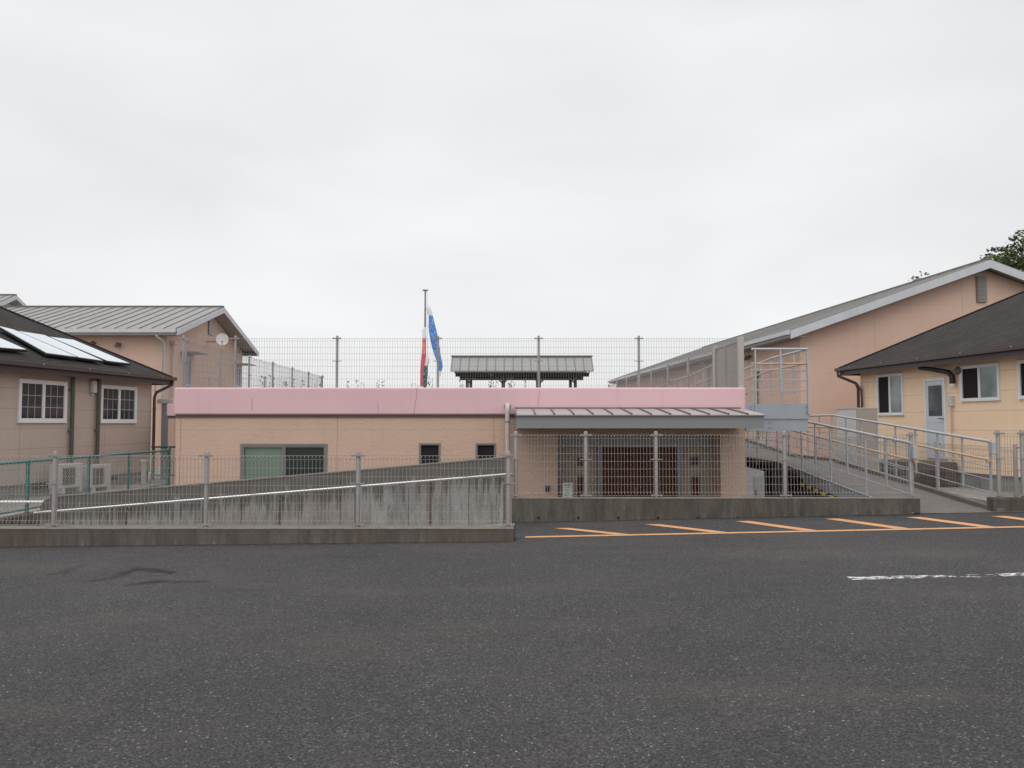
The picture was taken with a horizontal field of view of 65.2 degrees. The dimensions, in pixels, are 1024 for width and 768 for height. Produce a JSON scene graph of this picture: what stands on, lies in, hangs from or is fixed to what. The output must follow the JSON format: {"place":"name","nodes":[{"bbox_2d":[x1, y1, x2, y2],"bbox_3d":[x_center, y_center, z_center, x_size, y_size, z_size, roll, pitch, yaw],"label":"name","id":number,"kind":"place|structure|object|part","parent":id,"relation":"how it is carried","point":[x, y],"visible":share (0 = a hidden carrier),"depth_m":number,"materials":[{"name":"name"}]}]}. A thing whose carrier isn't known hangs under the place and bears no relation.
{"place":"outdoors","nodes":[
{"label":"outdoors","id":0,"kind":"place"},
{"bbox_2d":[0,469,174,516],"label":"yard","id":1,"kind":"structure","parent":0,"point":[42,497],"depth_m":17.81,"materials":[{"name":"concrete"}]},
{"bbox_2d":[0,294,26,305],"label":"gabled hall","id":2,"kind":"structure","parent":1,"relation":"on","point":[10,300],"depth_m":45.19,"materials":[{"name":"beige"}]},
{"bbox_2d":[48,463,82,493],"bbox_3d":[-10.462,2.212,18.812,0.346,0.680,0.860,0,-3,7],"label":"air conditioner unit","id":3,"kind":"object","parent":1,"relation":"on","point":[67,473],"visible":0.52,"depth_m":18.63,"materials":[{"name":"white plastic"}]},
{"bbox_2d":[0,306,176,499],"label":"grey beige house","id":4,"kind":"structure","parent":1,"relation":"on","point":[62,393],"depth_m":19.66,"materials":[{"name":"beige paint"}]},
{"bbox_2d":[17,378,67,422],"bbox_3d":[-10.949,0.411,18.683,0.071,0.995,1.590,0,-3,7],"label":"window","id":5,"kind":"structure","parent":4,"relation":"in","point":[38,401],"depth_m":18.64,"materials":[{"name":"white paint"}]},
{"bbox_2d":[100,385,136,422],"bbox_3d":[-10.592,0.553,21.553,0.071,1.005,1.575,0,-3,7],"label":"window","id":6,"kind":"structure","parent":4,"relation":"in","point":[118,403],"depth_m":21.51,"materials":[{"name":"white paint"}]},
{"bbox_2d":[81,464,110,491],"bbox_3d":[-10.328,2.339,19.882,0.346,0.680,0.860,0,-3,7],"label":"air conditioner unit","id":7,"kind":"object","parent":1,"relation":"on","point":[97,482],"visible":0.35,"depth_m":19.71,"materials":[{"name":"white plastic"}]},
{"bbox_2d":[1,306,258,468],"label":"gabled hall","id":8,"kind":"structure","parent":1,"relation":"on","point":[149,336],"depth_m":31.10,"materials":[{"name":"beige paint"}]},
{"bbox_2d":[186,357,191,386],"bbox_3d":[-12.769,-0.491,31.457,0.076,1.181,0.747,0,-3,0],"label":"window","id":9,"kind":"structure","parent":8,"relation":"in","point":[188,384],"depth_m":31.63,"materials":[{"name":"grey glass"}]},
{"bbox_2d":[206,333,228,344],"bbox_3d":[-12.319,-1.873,33.288,0.936,0.505,0.413,0,-3,0],"label":"satellite dish","id":10,"kind":"object","parent":8,"relation":"attached to","point":[221,335],"visible":0.89,"depth_m":33.43,"materials":[{"name":"white paint"}]},
{"bbox_2d":[236,367,240,387],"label":"window","id":11,"kind":"structure","parent":8,"relation":"in","point":[237,381],"depth_m":37.27,"materials":[{"name":"grey glass"}]},
{"bbox_2d":[140,460,147,484],"bbox_3d":[-10.053,2.405,21.859,0.160,0.680,0.140,0,-3,0],"label":"utility pedestal","id":12,"kind":"object","parent":1,"relation":"on","point":[145,474],"visible":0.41,"depth_m":21.81,"materials":[{"name":"white plastic"}]},
{"bbox_2d":[151,446,175,484],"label":"gate","id":13,"kind":"structure","parent":1,"relation":"on","point":[168,447],"depth_m":21.12,"materials":[{"name":"green metal"}]},
{"bbox_2d":[157,399,173,478],"bbox_3d":[-10.368,2.131,24.125,0.472,3.349,0.600,0,-3,0],"label":"duct","id":14,"kind":"object","parent":1,"relation":"on","point":[164,426],"visible":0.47,"depth_m":23.95,"materials":[{"name":"brown metal"}]},
{"bbox_2d":[167,388,745,522],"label":"building","id":15,"kind":"structure","parent":0,"point":[340,421],"depth_m":15.46,"materials":[{"name":"beige"}]},
{"bbox_2d":[184,339,323,387],"bbox_3d":[-6.629,-0.012,22.226,0.065,1.225,12.672,0,-3,-1],"label":"fence","id":16,"kind":"object","parent":15,"relation":"on","point":[315,383],"visible":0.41,"depth_m":19.28,"materials":[{"name":"metal"}]},
{"bbox_2d":[152,376,323,409],"bbox_3d":[-9.715,0.331,28.358,6.072,1.236,0.065,0,-3,0],"label":"fence","id":17,"kind":"object","parent":16,"relation":"attached to","point":[264,380],"visible":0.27,"depth_m":28.36,"materials":[{"name":"metal"}]},
{"bbox_2d":[240,444,327,479],"bbox_3d":[-4.406,1.581,15.461,1.680,0.851,0.081,0,-3,0],"label":"window","id":18,"kind":"structure","parent":15,"relation":"in","point":[262,466],"depth_m":15.47,"materials":[{"name":"metal"}]},
{"bbox_2d":[419,443,440,463],"bbox_3d":[-1.587,1.524,15.464,0.412,0.759,0.081,0,-3,0],"label":"window","id":19,"kind":"structure","parent":15,"relation":"in","point":[424,448],"depth_m":15.48,"materials":[{"name":"metal"}]},
{"bbox_2d":[178,336,747,394],"bbox_3d":[-0.974,-0.351,15.776,11.214,1.215,0.065,0,-3,0],"label":"fence","id":20,"kind":"object","parent":15,"relation":"on","point":[337,338],"visible":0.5,"depth_m":15.77,"materials":[{"name":"metal"}]},
{"bbox_2d":[476,443,495,458],"bbox_3d":[-0.505,1.422,15.469,0.392,0.554,0.081,0,-3,0],"label":"window","id":21,"kind":"structure","parent":15,"relation":"in","point":[481,448],"depth_m":15.48,"materials":[{"name":"metal"}]},
{"bbox_2d":[504,403,510,456],"bbox_3d":[-0.087,1.865,15.291,0.124,3.020,0.187,0,-3,0],"label":"downpipe","id":22,"kind":"object","parent":15,"relation":"attached to","point":[507,406],"visible":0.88,"depth_m":15.26,"materials":[{"name":"beige plastic"}]},
{"bbox_2d":[578,476,583,496],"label":"side window","id":23,"kind":"structure","parent":15,"relation":"in","point":[580,478],"depth_m":15.94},
{"bbox_2d":[602,447,676,496],"bbox_3d":[2.538,2.331,15.908,1.486,2.150,0.088,0,-3,0],"label":"door","id":24,"kind":"structure","parent":15,"relation":"in","point":[633,459],"depth_m":15.95,"materials":[{"name":"metal"}]},
{"bbox_2d":[515,407,765,427],"bbox_3d":[2.246,0.610,14.683,4.384,0.395,1.472,0,-3,0],"label":"entrance canopy","id":25,"kind":"object","parent":15,"relation":"attached to","point":[632,417],"visible":1,"depth_m":13.99,"materials":[{"name":"metal"}]},
{"bbox_2d":[608,347,712,387],"bbox_3d":[4.338,0.200,26.170,0.069,1.225,16.976,0,-3,-1],"label":"fence","id":26,"kind":"object","parent":15,"relation":"on","point":[692,377],"visible":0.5,"depth_m":20.85,"materials":[{"name":"metal"}]},
{"bbox_2d":[691,476,699,495],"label":"side window","id":27,"kind":"structure","parent":15,"relation":"in","point":[694,479],"depth_m":15.94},
{"bbox_2d":[713,337,743,387],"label":"gate","id":28,"kind":"structure","parent":15,"relation":"on","point":[733,364],"depth_m":16.48,"materials":[{"name":"paint"}]},
{"bbox_2d":[0,512,1023,767],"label":"road","id":29,"kind":"structure","parent":0,"point":[778,648],"depth_m":5.37,"materials":[{"name":"grey asphalt"}]},
{"bbox_2d":[0,525,513,546],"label":"kerb wall","id":30,"kind":"structure","parent":29,"relation":"on","point":[58,535],"depth_m":10.37,"materials":[{"name":"concrete"}]},
{"bbox_2d":[0,451,514,526],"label":"fence","id":31,"kind":"object","parent":30,"relation":"on","point":[206,485],"visible":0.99,"depth_m":10.52,"materials":[{"name":"metal"}]},
{"bbox_2d":[525,516,1023,537],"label":"road marking","id":32,"kind":"object","parent":29,"relation":"on","point":[838,519],"visible":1,"depth_m":10.85,"materials":[{"name":"orange paint"}]},
{"bbox_2d":[848,574,995,579],"bbox_3d":[3.873,1.814,7.532,1.389,0.028,0.146,0,-3,0],"label":"road marking","id":33,"kind":"object","parent":29,"relation":"on","point":[862,577],"visible":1,"depth_m":7.54,"materials":[{"name":"white paint"}]},
{"bbox_2d":[0,0,1023,387],"label":"sky","id":34,"kind":"structure","parent":0,"point":[295,168],"materials":[{"name":"white"}]},
{"bbox_2d":[816,437,1019,498],"bbox_3d":[8.130,1.680,17.139,0.076,1.010,8.684,0,-3,0],"label":"fence","id":35,"kind":"object","parent":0,"point":[1014,478],"visible":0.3,"depth_m":14.84,"materials":[{"name":"metal"}]},
{"bbox_2d":[934,487,1020,499],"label":"yard","id":36,"kind":"structure","parent":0,"point":[981,497],"depth_m":17.96,"materials":[{"name":"concrete"}]},
{"bbox_2d":[608,258,1023,458],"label":"gabled hall","id":37,"kind":"structure","parent":36,"relation":"on","point":[831,338],"depth_m":26.39,"materials":[{"name":"beige paint"}]},
{"bbox_2d":[837,408,878,470],"bbox_3d":[8.863,1.589,20.517,0.603,1.940,1.200,0,-3,0],"label":"storage cabinet","id":38,"kind":"object","parent":36,"relation":"on","point":[867,414],"visible":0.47,"depth_m":19.97,"materials":[{"name":"metal"}]},
{"bbox_3d":[8.853,1.546,19.938,0.533,1.809,0.019,0,-3,0],"label":"door","id":39,"kind":"part","parent":38,"relation":"part of","materials":[{"name":"paint"}]},
{"bbox_2d":[908,271,928,280],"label":"broadleaf tree","id":40,"kind":"object","parent":36,"relation":"on","point":[912,277],"visible":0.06,"depth_m":48.38,"materials":[{"name":"green plant"}]},
{"bbox_2d":[879,459,957,486],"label":"steps","id":41,"kind":"structure","parent":36,"relation":"on","point":[953,466],"depth_m":19.41,"materials":[{"name":"concrete"}]},
{"bbox_2d":[834,291,1023,493],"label":"cream house","id":42,"kind":"structure","parent":36,"relation":"on","point":[963,375],"depth_m":19.89,"materials":[{"name":"beige paint"}]},
{"bbox_2d":[876,373,903,415],"bbox_3d":[10.552,0.298,22.330,0.071,1.159,1.224,0,-3,-7],"label":"window","id":43,"kind":"structure","parent":42,"relation":"in","point":[889,387],"depth_m":22.30,"materials":[{"name":"grey glass"}]},
{"bbox_2d":[926,380,944,458],"bbox_3d":[10.761,0.909,20.362,0.104,1.980,0.702,0,-3,-7],"label":"door","id":44,"kind":"structure","parent":42,"relation":"in","point":[934,389],"depth_m":20.39,"materials":[{"name":"metal"}]},
{"bbox_2d":[959,363,1000,401],"bbox_3d":[10.999,-0.027,18.819,0.071,0.857,1.302,0,-3,-7],"label":"window","id":45,"kind":"structure","parent":42,"relation":"in","point":[981,382],"depth_m":18.78,"materials":[{"name":"grey glass"}]},
{"bbox_2d":[1017,360,1023,398],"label":"window","id":46,"kind":"structure","parent":42,"relation":"in","point":[1020,363],"depth_m":17.54,"materials":[{"name":"white glass"}]},
{"bbox_2d":[980,229,1023,271],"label":"broadleaf tree","id":47,"kind":"object","parent":36,"relation":"on","point":[1006,257],"visible":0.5,"depth_m":48.16,"materials":[{"name":"green plant"}]},
{"bbox_2d":[987,497,1023,511],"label":"retaining wall","id":48,"kind":"structure","parent":36,"relation":"on","point":[1009,503],"depth_m":12.38,"materials":[{"name":"concrete"}]},
{"bbox_2d":[993,430,1023,497],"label":"fence","id":49,"kind":"object","parent":48,"relation":"on","point":[997,433],"visible":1,"depth_m":12.46,"materials":[{"name":"metal"}]},
{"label":"courtyard","id":50,"kind":"structure","parent":0,"visible":0},
{"bbox_2d":[0,510,39,523],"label":"retaining wall","id":51,"kind":"structure","parent":50,"relation":"on","point":[30,516],"depth_m":14.24,"materials":[{"name":"concrete"}]},
{"bbox_2d":[0,501,42,502],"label":"handrail","id":52,"kind":"object","parent":51,"relation":"attached to","point":[21,501],"visible":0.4,"depth_m":12.81,"materials":[{"name":"silver metal"}]},
{"bbox_2d":[0,449,169,514],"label":"chain link fence","id":53,"kind":"object","parent":51,"relation":"on","point":[88,488],"visible":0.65,"depth_m":16.43,"materials":[{"name":"green metal"}]},
{"bbox_2d":[40,456,510,523],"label":"ramp wall","id":54,"kind":"structure","parent":50,"relation":"on","point":[468,502],"depth_m":12.33,"materials":[{"name":"concrete"}]},
{"bbox_2d":[33,473,513,513],"bbox_3d":[-3.636,1.675,12.271,7.331,0.626,0.113,0,-3,0],"label":"handrail","id":55,"kind":"object","parent":54,"relation":"attached to","point":[273,493],"visible":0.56,"depth_m":12.22,"materials":[{"name":"silver metal"}]},
{"bbox_2d":[563,483,572,496],"bbox_3d":[1.057,2.624,15.183,0.188,1.494,0.034,0,-3,0],"label":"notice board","id":56,"kind":"object","parent":50,"relation":"on","point":[567,490],"visible":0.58,"depth_m":15.20,"materials":[{"name":"metal"}]},
{"bbox_2d":[512,497,919,521],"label":"retaining wall","id":57,"kind":"structure","parent":50,"relation":"on","point":[537,509],"depth_m":12.34,"materials":[{"name":"concrete"}]},
{"bbox_2d":[510,431,919,497],"bbox_3d":[3.138,1.259,12.444,6.343,1.050,0.076,0,-3,0],"label":"fence","id":58,"kind":"object","parent":57,"relation":"on","point":[785,459],"visible":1,"depth_m":12.43,"materials":[{"name":"metal"}]},
{"bbox_2d":[659,348,809,430],"bbox_3d":[5.139,1.648,21.762,1.246,4.084,12.771,0,-3,0],"label":"footbridge","id":59,"kind":"object","parent":50,"relation":"on","point":[786,417],"visible":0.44,"depth_m":15.48,"materials":[{"name":"grey metal"}]},
{"bbox_2d":[746,467,764,496],"bbox_3d":[5.190,2.625,17.325,0.420,1.700,0.535,0,-3,0],"label":"storage cabinet","id":60,"kind":"object","parent":50,"relation":"on","point":[751,476],"visible":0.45,"depth_m":17.11,"materials":[{"name":"grey metal"}]},
{"bbox_3d":[5.275,2.663,17.080,0.210,1.400,0.018,0,-3,0],"label":"door","id":61,"kind":"part","parent":60,"relation":"part of","materials":[{"name":"grey metal"}]},
{"bbox_2d":[745,414,1004,513],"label":"access ramp","id":62,"kind":"structure","parent":50,"relation":"on","point":[929,496],"depth_m":15.69,"materials":[{"name":"concrete"}]},
{"bbox_2d":[920,507,1023,513],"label":"entry slab","id":63,"kind":"structure","parent":62,"relation":"on","point":[933,510],"depth_m":12.52,"materials":[{"name":"concrete"}]},
{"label":"embankment","id":64,"kind":"structure","parent":0,"visible":0},
{"bbox_2d":[422,289,427,387],"bbox_3d":[-3.272,-1.258,30.097,0.220,4.598,0.214,0,-3,0],"label":"flagpole","id":65,"kind":"object","parent":64,"relation":"on","point":[425,290],"visible":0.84,"depth_m":30.14,"materials":[{"name":"grey metal"}]},
{"bbox_2d":[420,327,425,386],"bbox_3d":[-3.326,-1.020,29.965,0.223,2.240,0.090,0,-3,0],"label":"carp streamer","id":66,"kind":"object","parent":65,"relation":"hanging from","point":[423,357],"visible":0.84,"depth_m":29.93,"materials":[{"name":"red fabric"}]},
{"bbox_2d":[423,356,428,386],"bbox_3d":[-3.227,-0.474,29.942,0.273,1.148,0.094,0,-3,0],"label":"carp streamer","id":67,"kind":"object","parent":65,"relation":"hanging from","point":[425,374],"visible":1,"depth_m":29.90,"materials":[{"name":"green fabric"}]},
{"bbox_2d":[426,304,441,375],"bbox_3d":[-2.911,-1.640,29.991,0.640,2.714,0.148,0,-3,0],"label":"carp streamer","id":68,"kind":"object","parent":65,"relation":"hanging from","point":[432,330],"visible":0.84,"depth_m":29.96,"materials":[{"name":"blue fabric"}]},
{"bbox_2d":[451,355,593,387],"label":"pavilion","id":69,"kind":"structure","parent":64,"relation":"on","point":[576,367],"depth_m":40.95,"materials":[{"name":"grey metal"}]}
]}

